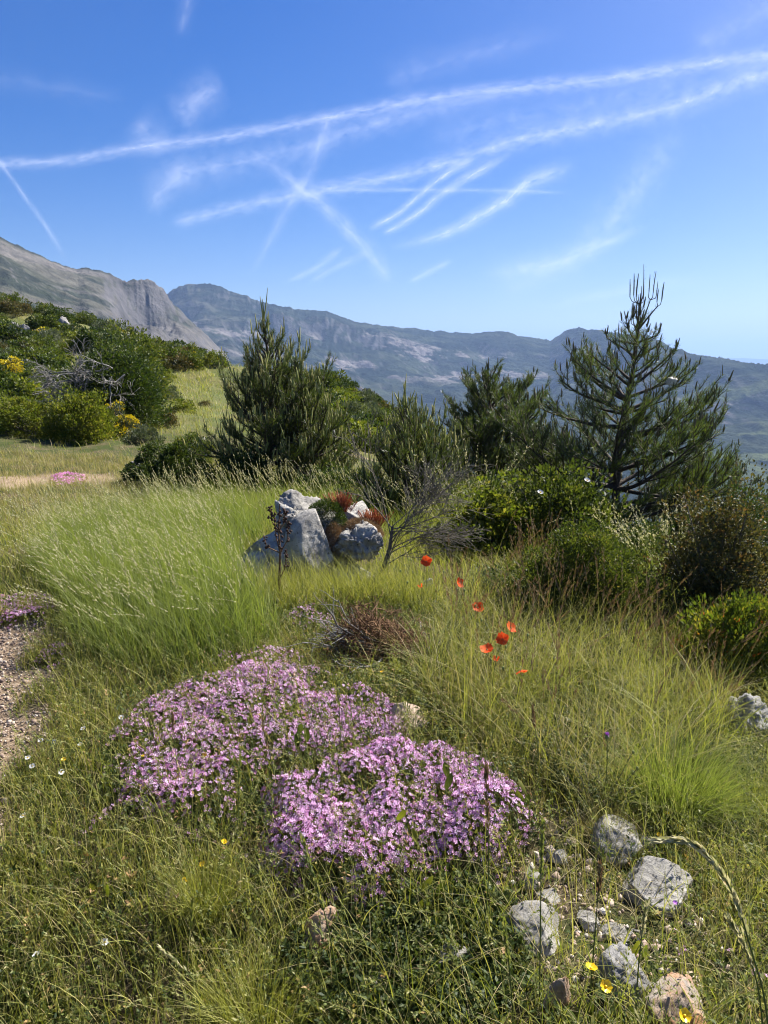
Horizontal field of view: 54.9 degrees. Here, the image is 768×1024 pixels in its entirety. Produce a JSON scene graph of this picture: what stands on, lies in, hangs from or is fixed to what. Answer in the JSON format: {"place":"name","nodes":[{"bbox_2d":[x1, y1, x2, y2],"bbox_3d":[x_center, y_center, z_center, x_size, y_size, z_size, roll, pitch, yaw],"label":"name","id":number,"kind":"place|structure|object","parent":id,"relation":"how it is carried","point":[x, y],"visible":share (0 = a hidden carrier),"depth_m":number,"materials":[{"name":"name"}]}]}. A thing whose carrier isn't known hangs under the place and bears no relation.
{"place":"outdoors","nodes":[
{"label":"outdoors","id":0,"kind":"place"},
{"bbox_2d":[0,465,310,681],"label":"meadow grass","id":1,"kind":"structure","parent":0,"point":[134,560],"depth_m":4.54,"materials":[{"name":"plant"}]},
{"bbox_2d":[125,452,461,545],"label":"tall grass","id":2,"kind":"structure","parent":0,"point":[272,499],"depth_m":7.84,"materials":[{"name":"plant"}]},
{"bbox_2d":[0,313,767,1023],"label":"ground","id":3,"kind":"structure","parent":0,"point":[104,445],"depth_m":2.61,"materials":[{"name":"soil"}]},
{"bbox_2d":[0,297,23,316],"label":"hillside shrub","id":4,"kind":"object","parent":3,"relation":"on","point":[5,306],"visible":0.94,"depth_m":48.28,"materials":[{"name":"green plant"}]},
{"bbox_2d":[0,355,24,373],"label":"broom bush","id":5,"kind":"object","parent":3,"relation":"on","point":[13,362],"visible":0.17,"depth_m":21.85,"materials":[{"name":"yellow plant"}]},
{"bbox_2d":[0,318,26,340],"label":"hillside shrub","id":6,"kind":"object","parent":3,"relation":"on","point":[4,328],"visible":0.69,"depth_m":39.68,"materials":[{"name":"green plant"}]},
{"bbox_2d":[0,592,58,629],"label":"flower cushion","id":7,"kind":"object","parent":3,"relation":"on","point":[19,612],"visible":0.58,"depth_m":4.65,"materials":[{"name":"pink plant"}]},
{"bbox_2d":[2,372,56,405],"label":"hillside shrub","id":8,"kind":"object","parent":3,"relation":"on","point":[27,386],"visible":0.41,"depth_m":19.02,"materials":[{"name":"green plant"}]},
{"bbox_2d":[0,392,67,438],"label":"bush","id":9,"kind":"object","parent":3,"relation":"on","point":[12,415],"visible":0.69,"depth_m":14.39,"materials":[{"name":"green plant"}]},
{"bbox_2d":[0,617,68,833],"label":"gravel","id":10,"kind":"structure","parent":3,"relation":"on","point":[10,722],"depth_m":3.79,"materials":[{"name":"gravel"}]},
{"bbox_2d":[13,365,66,395],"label":"hillside shrub","id":11,"kind":"object","parent":3,"relation":"on","point":[29,372],"visible":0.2,"depth_m":20.94,"materials":[{"name":"green plant"}]},
{"bbox_2d":[24,335,65,348],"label":"hillside shrub","id":12,"kind":"object","parent":3,"relation":"on","point":[46,341],"visible":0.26,"depth_m":36.78,"materials":[{"name":"green plant"}]},
{"bbox_2d":[30,353,69,371],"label":"hillside shrub","id":13,"kind":"object","parent":3,"relation":"on","point":[53,360],"visible":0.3,"depth_m":27.51,"materials":[{"name":"green plant"}]},
{"bbox_2d":[41,306,75,323],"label":"hillside shrub","id":14,"kind":"object","parent":3,"relation":"on","point":[56,310],"visible":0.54,"depth_m":49.09,"materials":[{"name":"green plant"}]},
{"bbox_2d":[37,385,121,446],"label":"bush","id":15,"kind":"object","parent":3,"relation":"on","point":[76,413],"visible":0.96,"depth_m":14.03,"materials":[{"name":"green plant"}]},
{"bbox_2d":[75,326,116,353],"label":"hillside shrub","id":16,"kind":"object","parent":3,"relation":"on","point":[91,336],"visible":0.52,"depth_m":40.38,"materials":[{"name":"green plant"}]},
{"bbox_2d":[25,336,172,430],"bbox_3d":[-6.100,-2.692,16.123,2.638,2.280,3.071,0,12,0],"label":"leafy tree","id":17,"kind":"object","parent":3,"relation":"on","point":[132,380],"visible":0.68,"depth_m":15.92,"materials":[{"name":"green plant"}]},
{"bbox_2d":[105,400,141,438],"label":"broom bush","id":18,"kind":"object","parent":3,"relation":"on","point":[128,422],"visible":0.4,"depth_m":15.21,"materials":[{"name":"yellow plant"}]},
{"bbox_2d":[97,316,180,407],"bbox_3d":[-7.213,-4.110,21.211,2.480,2.928,2.562,0,12,0],"label":"leafy tree","id":19,"kind":"object","parent":3,"relation":"on","point":[150,347],"visible":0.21,"depth_m":21.05,"materials":[{"name":"green plant"}]},
{"bbox_2d":[118,423,165,443],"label":"bush","id":20,"kind":"object","parent":3,"relation":"on","point":[140,432],"visible":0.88,"depth_m":14.48,"materials":[{"name":"green plant"}]},
{"bbox_2d":[116,434,212,487],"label":"bush","id":21,"kind":"object","parent":3,"relation":"on","point":[167,453],"visible":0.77,"depth_m":10.06,"materials":[{"name":"green plant"}]},
{"bbox_2d":[160,353,195,370],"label":"hillside shrub","id":22,"kind":"object","parent":3,"relation":"on","point":[179,358],"visible":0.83,"depth_m":33.57,"materials":[{"name":"green plant"}]},
{"bbox_2d":[169,397,196,413],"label":"hillside shrub","id":23,"kind":"object","parent":3,"relation":"on","point":[181,406],"visible":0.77,"depth_m":21.13,"materials":[{"name":"green plant"}]},
{"bbox_2d":[175,350,205,369],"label":"hillside shrub","id":24,"kind":"object","parent":3,"relation":"on","point":[198,359],"visible":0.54,"depth_m":34.40,"materials":[{"name":"green plant"}]},
{"bbox_2d":[170,431,217,463],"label":"bush","id":25,"kind":"object","parent":3,"relation":"on","point":[195,435],"visible":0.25,"depth_m":12.22,"materials":[{"name":"green plant"}]},
{"bbox_2d":[0,312,398,470],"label":"hillside grass","id":26,"kind":"structure","parent":3,"relation":"on","point":[180,381],"depth_m":25.02,"materials":[{"name":"plant"}]},
{"bbox_2d":[139,825,283,937],"bbox_3d":[-0.586,1.188,2.385,0.484,0.308,0.503,-6,13,-26],"label":"grass tussock","id":27,"kind":"object","parent":3,"relation":"on","point":[185,906],"depth_m":2.39,"materials":[{"name":"plant"}]},
{"bbox_2d":[203,349,230,366],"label":"hillside shrub","id":28,"kind":"object","parent":3,"relation":"on","point":[210,355],"visible":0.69,"depth_m":35.68,"materials":[{"name":"green plant"}]},
{"bbox_2d":[170,449,301,501],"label":"shrub","id":29,"kind":"object","parent":3,"relation":"on","point":[241,460],"visible":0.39,"depth_m":9.35,"materials":[{"name":"green plant"}]},
{"bbox_2d":[151,907,349,1023],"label":"grass tussock","id":30,"kind":"object","parent":3,"relation":"on","point":[234,1015],"depth_m":2.07,"materials":[{"name":"plant"}]},
{"bbox_2d":[91,659,412,850],"bbox_3d":[-0.580,0.965,3.250,1.276,0.268,1.124,-10,15,-41],"label":"flower cushion","id":31,"kind":"object","parent":3,"relation":"on","point":[213,763],"visible":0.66,"depth_m":3.16,"materials":[{"name":"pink plant"}]},
{"bbox_2d":[204,645,308,673],"bbox_3d":[-0.671,0.766,3.930,0.622,0.122,0.260,-2,12,-11],"label":"flower cushion","id":32,"kind":"object","parent":3,"relation":"on","point":[266,653],"visible":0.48,"depth_m":3.92,"materials":[{"name":"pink plant"}]},
{"bbox_2d":[182,288,336,488],"bbox_3d":[-1.404,-1.640,10.049,1.969,2.677,1.921,8,14,35],"label":"pine tree","id":33,"kind":"object","parent":3,"relation":"on","point":[261,388],"visible":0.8,"depth_m":9.76,"materials":[{"name":"green plant"}]},
{"bbox_2d":[262,504,291,600],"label":"dried stalk","id":34,"kind":"object","parent":3,"relation":"on","point":[279,532],"visible":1,"depth_m":4.66,"materials":[{"name":"plant"}]},
{"bbox_2d":[253,345,367,486],"bbox_3d":[-1.063,-1.257,9.910,1.352,1.976,1.526,7,14,33],"label":"pine tree","id":35,"kind":"object","parent":3,"relation":"on","point":[326,440],"visible":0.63,"depth_m":9.69,"materials":[{"name":"green plant"}]},
{"bbox_2d":[237,489,383,586],"bbox_3d":[-0.553,0.232,5.603,1.103,0.794,0.813,0,12,0],"label":"boulder","id":36,"kind":"object","parent":3,"relation":"on","point":[308,532],"visible":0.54,"depth_m":5.36,"materials":[{"name":"stone"}]},
{"bbox_2d":[308,497,347,527],"bbox_3d":[-0.430,-0.006,5.496,0.347,0.218,0.286,0,12,0],"label":"moss cushion","id":37,"kind":"object","parent":36,"relation":"on","point":[321,504],"visible":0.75,"depth_m":5.44,"materials":[{"name":"green plant"}]},
{"bbox_2d":[325,520,342,555],"bbox_3d":[-0.364,0.185,5.416,0.222,0.278,0.230,0,12,0],"label":"dead thatch","id":38,"kind":"object","parent":36,"relation":"on","point":[335,530],"visible":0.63,"depth_m":5.38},
{"bbox_2d":[319,491,357,512],"bbox_3d":[-0.344,-0.078,5.582,0.264,0.167,0.235,-7,14,-31],"label":"stonecrop","id":39,"kind":"object","parent":36,"relation":"on","point":[343,503],"visible":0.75,"depth_m":5.56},
{"bbox_2d":[338,515,384,537],"bbox_3d":[-0.189,0.116,5.527,0.413,0.198,0.352,0,12,0],"label":"dead thatch","id":40,"kind":"object","parent":36,"relation":"on","point":[357,520],"visible":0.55,"depth_m":5.49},
{"bbox_2d":[282,595,339,638],"bbox_3d":[-0.449,0.619,4.629,0.418,0.126,0.883,0,12,0],"label":"flower cushion","id":41,"kind":"object","parent":3,"relation":"on","point":[312,610],"visible":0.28,"depth_m":4.51,"materials":[{"name":"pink plant"}]},
{"bbox_2d":[299,831,343,1022],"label":"tall grass stem","id":42,"kind":"object","parent":3,"relation":"on","point":[317,887],"visible":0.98,"depth_m":1.93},
{"bbox_2d":[300,905,345,962],"bbox_3d":[-0.186,1.318,2.276,0.153,0.210,0.136,0,12,0],"label":"rock","id":43,"kind":"object","parent":3,"relation":"on","point":[314,917],"visible":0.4,"depth_m":2.25,"materials":[{"name":"beige stone"}]},
{"bbox_2d":[299,387,359,472],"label":"pine tree","id":44,"kind":"object","parent":3,"relation":"on","point":[354,458],"visible":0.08,"depth_m":10.59,"materials":[{"name":"green plant"}]},
{"bbox_2d":[219,545,465,614],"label":"grass","id":45,"kind":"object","parent":3,"relation":"on","point":[347,581],"visible":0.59,"depth_m":4.82,"materials":[{"name":"plant"}]},
{"bbox_2d":[293,461,396,502],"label":"shrub","id":46,"kind":"object","parent":3,"relation":"on","point":[330,470],"visible":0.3,"depth_m":9.05,"materials":[{"name":"green plant"}]},
{"bbox_2d":[0,447,702,625],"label":"mixed grass","id":47,"kind":"structure","parent":3,"relation":"on","point":[20,463],"depth_m":7.62,"materials":[{"name":"plant"}]},
{"bbox_2d":[275,588,459,678],"bbox_3d":[-0.114,0.651,3.991,0.873,0.608,0.838,8,14,36],"label":"dry shrub","id":48,"kind":"object","parent":3,"relation":"on","point":[359,625],"visible":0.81,"depth_m":3.96,"materials":[{"name":"plant"}]},
{"bbox_2d":[343,416,393,453],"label":"hillside shrub","id":49,"kind":"object","parent":3,"relation":"on","point":[362,423],"visible":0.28,"depth_m":20.05,"materials":[{"name":"green plant"}]},
{"bbox_2d":[0,571,767,1023],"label":"herbs","id":50,"kind":"object","parent":3,"relation":"on","point":[534,981],"visible":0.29,"depth_m":2.61,"materials":[{"name":"plant"}]},
{"bbox_2d":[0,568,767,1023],"bbox_3d":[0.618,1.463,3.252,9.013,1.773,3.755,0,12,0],"label":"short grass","id":51,"kind":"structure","parent":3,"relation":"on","point":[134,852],"depth_m":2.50,"materials":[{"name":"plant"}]},
{"bbox_2d":[251,733,542,921],"bbox_3d":[0.040,1.075,2.692,1.048,0.310,0.792,-3,12,-17],"label":"flower cushion","id":52,"kind":"object","parent":3,"relation":"on","point":[507,784],"visible":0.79,"depth_m":2.61,"materials":[{"name":"purple plant"}]},
{"bbox_2d":[365,484,440,530],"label":"shrub","id":53,"kind":"object","parent":3,"relation":"on","point":[400,508],"visible":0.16,"depth_m":7.69,"materials":[{"name":"green plant"}]},
{"bbox_2d":[385,701,427,740],"bbox_3d":[0.091,0.944,3.280,0.209,0.200,0.166,-5,12,-21],"label":"rock","id":54,"kind":"object","parent":3,"relation":"on","point":[401,705],"visible":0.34,"depth_m":3.25,"materials":[{"name":"stone"}]},
{"bbox_2d":[349,374,464,512],"bbox_3d":[0.276,-0.718,8.248,1.326,1.659,1.660,0,12,0],"label":"pine tree","id":55,"kind":"object","parent":3,"relation":"on","point":[408,427],"visible":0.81,"depth_m":7.99,"materials":[{"name":"green plant"}]},
{"bbox_2d":[333,410,496,575],"bbox_3d":[0.242,-0.141,5.563,1.208,1.301,1.032,0,12,0],"label":"dead shrub","id":56,"kind":"object","parent":3,"relation":"on","point":[425,534],"visible":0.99,"depth_m":5.42,"materials":[{"name":"plant"}]},
{"bbox_2d":[388,475,475,522],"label":"shrub","id":57,"kind":"object","parent":3,"relation":"on","point":[452,492],"visible":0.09,"depth_m":7.99,"materials":[{"name":"green plant"}]},
{"bbox_2d":[441,415,484,501],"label":"pine tree","id":58,"kind":"object","parent":3,"relation":"on","point":[462,455],"visible":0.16,"depth_m":9.01,"materials":[{"name":"green plant"}]},
{"bbox_2d":[400,430,534,520],"bbox_3d":[0.980,-0.245,7.246,1.404,1.181,1.375,4,12,20],"label":"grass tussock","id":59,"kind":"object","parent":3,"relation":"on","point":[474,474],"depth_m":7.19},
{"bbox_2d":[479,762,490,961],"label":"tall grass stem","id":60,"kind":"object","parent":3,"relation":"on","point":[486,778],"visible":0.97,"depth_m":2.01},
{"bbox_2d":[449,562,523,604],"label":"shrub","id":61,"kind":"object","parent":3,"relation":"on","point":[483,573],"visible":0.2,"depth_m":5.14,"materials":[{"name":"green plant"}]},
{"bbox_2d":[422,357,552,483],"bbox_3d":[1.721,-1.358,12.512,2.359,2.540,2.406,4,12,21],"label":"pine tree","id":62,"kind":"object","parent":3,"relation":"on","point":[481,429],"visible":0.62,"depth_m":12.23,"materials":[{"name":"green plant"}]},
{"bbox_2d":[423,466,555,567],"bbox_3d":[0.936,0.053,6.711,1.487,0.962,1.074,0,12,0],"label":"bramble","id":63,"kind":"object","parent":3,"relation":"on","point":[503,511],"visible":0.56,"depth_m":6.55,"materials":[{"name":"green plant"}]},
{"bbox_2d":[456,469,536,496],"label":"shrub","id":64,"kind":"object","parent":3,"relation":"on","point":[494,481],"visible":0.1,"depth_m":10.22,"materials":[{"name":"green plant"}]},
{"bbox_2d":[498,910,513,1022],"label":"tall grass stem","id":65,"kind":"object","parent":3,"relation":"on","point":[505,938],"visible":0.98,"depth_m":1.75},
{"bbox_2d":[251,573,767,1023],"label":"leafy herbs","id":66,"kind":"object","parent":3,"relation":"on","point":[444,930],"visible":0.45,"depth_m":2.18,"materials":[{"name":"plant"}]},
{"bbox_2d":[489,386,548,481],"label":"pine tree","id":67,"kind":"object","parent":3,"relation":"on","point":[534,414],"visible":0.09,"depth_m":12.04,"materials":[{"name":"green plant"}]},
{"bbox_2d":[504,900,559,956],"bbox_3d":[0.431,1.212,2.149,0.157,0.117,0.182,0,12,0],"label":"rock","id":68,"kind":"object","parent":3,"relation":"on","point":[525,912],"visible":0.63,"depth_m":2.13,"materials":[{"name":"stone"}]},
{"bbox_2d":[539,816,544,1000],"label":"tall grass stem","id":69,"kind":"object","parent":3,"relation":"on","point":[541,851],"visible":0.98,"depth_m":1.83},
{"bbox_2d":[477,417,611,505],"bbox_3d":[2.215,-0.487,9.936,1.980,1.591,1.565,-2,12,-11],"label":"pine tree","id":70,"kind":"object","parent":3,"relation":"on","point":[528,458],"visible":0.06,"depth_m":9.80,"materials":[{"name":"green plant"}]},
{"bbox_2d":[332,505,767,858],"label":"rough grass","id":71,"kind":"structure","parent":3,"relation":"on","point":[487,632],"depth_m":3.46,"materials":[{"name":"green plant"}]},
{"bbox_2d":[543,976,571,1020],"bbox_3d":[0.433,1.235,1.854,0.060,0.167,0.079,11,16,43],"label":"rock","id":72,"kind":"object","parent":3,"relation":"on","point":[563,994],"visible":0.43,"depth_m":1.83,"materials":[{"name":"beige stone"}]},
{"bbox_2d":[502,458,631,560],"bbox_3d":[1.677,0.027,6.964,1.236,1.145,1.274,-4,12,-20],"label":"rose bush","id":73,"kind":"object","parent":3,"relation":"on","point":[564,489],"visible":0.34,"depth_m":6.76,"materials":[{"name":"green plant"}]},
{"bbox_2d":[377,462,767,602],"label":"scrub grass","id":74,"kind":"structure","parent":3,"relation":"on","point":[437,520],"depth_m":6.74,"materials":[{"name":"plant"}]},
{"bbox_2d":[545,663,618,704],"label":"shrub","id":75,"kind":"object","parent":3,"relation":"on","point":[586,674],"visible":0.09,"depth_m":3.66,"materials":[{"name":"green plant"}]},
{"bbox_2d":[486,512,685,640],"bbox_3d":[1.255,0.415,4.683,1.326,0.858,0.782,0,12,0],"label":"shrub","id":76,"kind":"object","parent":3,"relation":"on","point":[572,547],"visible":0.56,"depth_m":4.58,"materials":[{"name":"green plant"}]},
{"bbox_2d":[409,802,767,1016],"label":"stone chips","id":77,"kind":"object","parent":3,"relation":"on","point":[600,939],"visible":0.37,"depth_m":2.19,"materials":[{"name":"stone"}]},
{"bbox_2d":[576,909,600,931],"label":"rock","id":78,"kind":"object","parent":3,"relation":"on","point":[583,916],"visible":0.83,"depth_m":2.16,"materials":[{"name":"stone"}]},
{"bbox_2d":[587,859,603,1023],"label":"tall grass stem","id":79,"kind":"object","parent":3,"relation":"on","point":[599,881],"visible":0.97,"depth_m":1.71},
{"bbox_2d":[560,732,638,814],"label":"lavender","id":80,"kind":"object","parent":3,"relation":"on","point":[597,762],"visible":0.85,"depth_m":2.62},
{"bbox_2d":[564,1000,634,1023],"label":"broad leaved plant","id":81,"kind":"object","parent":3,"relation":"on","point":[631,1009],"visible":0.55,"depth_m":1.77,"materials":[{"name":"green plant"}]},
{"bbox_2d":[551,796,659,854],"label":"grass tussock","id":82,"kind":"object","parent":3,"relation":"on","point":[590,819],"depth_m":2.53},
{"bbox_2d":[552,492,660,543],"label":"shrub","id":83,"kind":"object","parent":3,"relation":"on","point":[620,518],"visible":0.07,"depth_m":8.21,"materials":[{"name":"green plant"}]},
{"bbox_2d":[597,922,628,941],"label":"rock","id":84,"kind":"object","parent":3,"relation":"on","point":[616,928],"visible":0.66,"depth_m":2.10,"materials":[{"name":"stone"}]},
{"bbox_2d":[571,637,660,680],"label":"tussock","id":85,"kind":"object","parent":3,"relation":"on","point":[616,646],"visible":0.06,"depth_m":4.13,"materials":[{"name":"green plant"}]},
{"bbox_2d":[591,814,642,867],"bbox_3d":[0.781,1.114,2.492,0.176,0.151,0.214,0,12,0],"label":"rock","id":86,"kind":"object","parent":3,"relation":"on","point":[597,835],"visible":0.69,"depth_m":2.44,"materials":[{"name":"stone"}]},
{"bbox_2d":[487,273,760,536],"bbox_3d":[2.848,-1.159,8.799,2.730,3.426,2.857,9,15,39],"label":"pine tree","id":87,"kind":"object","parent":3,"relation":"on","point":[625,427],"visible":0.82,"depth_m":8.61,"materials":[{"name":"green plant"}]},
{"bbox_2d":[597,941,652,1012],"bbox_3d":[0.620,1.202,1.888,0.128,0.157,0.183,-6,13,-26],"label":"rock","id":88,"kind":"object","parent":3,"relation":"on","point":[620,946],"visible":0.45,"depth_m":1.86,"materials":[{"name":"grey stone"}]},
{"bbox_2d":[605,518,676,587],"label":"shrub","id":89,"kind":"object","parent":3,"relation":"on","point":[632,537],"visible":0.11,"depth_m":6.61,"materials":[{"name":"green plant"}]},
{"bbox_2d":[635,899,649,1020],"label":"tall grass stem","id":90,"kind":"object","parent":3,"relation":"on","point":[643,925],"visible":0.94,"depth_m":1.65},
{"bbox_2d":[620,856,692,917],"bbox_3d":[0.825,1.156,2.275,0.204,0.142,0.211,9,14,36],"label":"rock","id":91,"kind":"object","parent":3,"relation":"on","point":[650,870],"visible":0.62,"depth_m":2.24,"materials":[{"name":"stone"}]},
{"bbox_2d":[630,621,687,664],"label":"shrub","id":92,"kind":"object","parent":3,"relation":"on","point":[669,624],"visible":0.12,"depth_m":4.34,"materials":[{"name":"green plant"}]},
{"bbox_2d":[559,708,767,850],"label":"grass tussock","id":93,"kind":"object","parent":3,"relation":"on","point":[676,771],"depth_m":2.65,"materials":[{"name":"plant"}]},
{"bbox_2d":[632,508,708,544],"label":"shrub","id":94,"kind":"object","parent":3,"relation":"on","point":[672,522],"visible":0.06,"depth_m":8.08,"materials":[{"name":"green plant"}]},
{"bbox_2d":[588,500,756,614],"bbox_3d":[2.167,0.368,5.671,1.184,0.885,1.131,4,12,20],"label":"grass tussock","id":95,"kind":"object","parent":3,"relation":"on","point":[644,521],"depth_m":5.67,"materials":[{"name":"plant"}]},
{"bbox_2d":[645,972,705,1023],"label":"rock","id":96,"kind":"object","parent":3,"relation":"on","point":[685,985],"visible":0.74,"depth_m":1.73,"materials":[{"name":"beige stone"}]},
{"bbox_2d":[627,454,767,626],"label":"shrub","id":97,"kind":"object","parent":3,"relation":"on","point":[731,564],"visible":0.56,"depth_m":4.68,"materials":[{"name":"green plant"}]},
{"bbox_2d":[649,639,758,717],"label":"grass tussock","id":98,"kind":"object","parent":3,"relation":"on","point":[687,662],"depth_m":3.58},
{"bbox_2d":[645,433,767,521],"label":"pine tree","id":99,"kind":"object","parent":3,"relation":"on","point":[709,471],"visible":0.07,"depth_m":9.78,"materials":[{"name":"green plant"}]},
{"bbox_2d":[647,835,767,1023],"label":"tall grass stem","id":100,"kind":"object","parent":3,"relation":"on","point":[698,847],"visible":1,"depth_m":1.42,"materials":[{"name":"plant"}]},
{"bbox_2d":[665,587,767,701],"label":"shrub","id":101,"kind":"object","parent":3,"relation":"on","point":[737,624],"visible":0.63,"depth_m":3.90,"materials":[{"name":"green leaves"},{"name":"twig"}]},
{"bbox_2d":[670,752,767,830],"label":"grass tussock","id":102,"kind":"object","parent":3,"relation":"on","point":[764,788],"depth_m":2.72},
{"bbox_2d":[675,735,767,797],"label":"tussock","id":103,"kind":"object","parent":3,"relation":"on","point":[724,766],"visible":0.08,"depth_m":2.84,"materials":[{"name":"green plant"}]},
{"bbox_2d":[696,480,767,588],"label":"shrub","id":104,"kind":"object","parent":3,"relation":"on","point":[756,508],"visible":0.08,"depth_m":7.84,"materials":[{"name":"green plant"}]},
{"bbox_2d":[718,693,767,737],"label":"rock","id":105,"kind":"object","parent":3,"relation":"on","point":[745,700],"visible":0.38,"depth_m":3.44,"materials":[{"name":"grey stone"}]},
{"bbox_2d":[724,911,762,1023],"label":"tall grass stem","id":106,"kind":"object","parent":3,"relation":"on","point":[730,921],"visible":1,"depth_m":1.50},
{"bbox_2d":[0,237,767,543],"bbox_3d":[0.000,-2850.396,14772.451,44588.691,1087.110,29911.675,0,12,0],"label":"mountains","id":107,"kind":"structure","parent":0,"point":[381,361],"depth_m":3060.72,"materials":[{"name":"stone"}]},
{"bbox_2d":[0,0,767,358],"label":"sky","id":108,"kind":"structure","parent":0,"point":[451,166],"materials":[{"name":"blue"}]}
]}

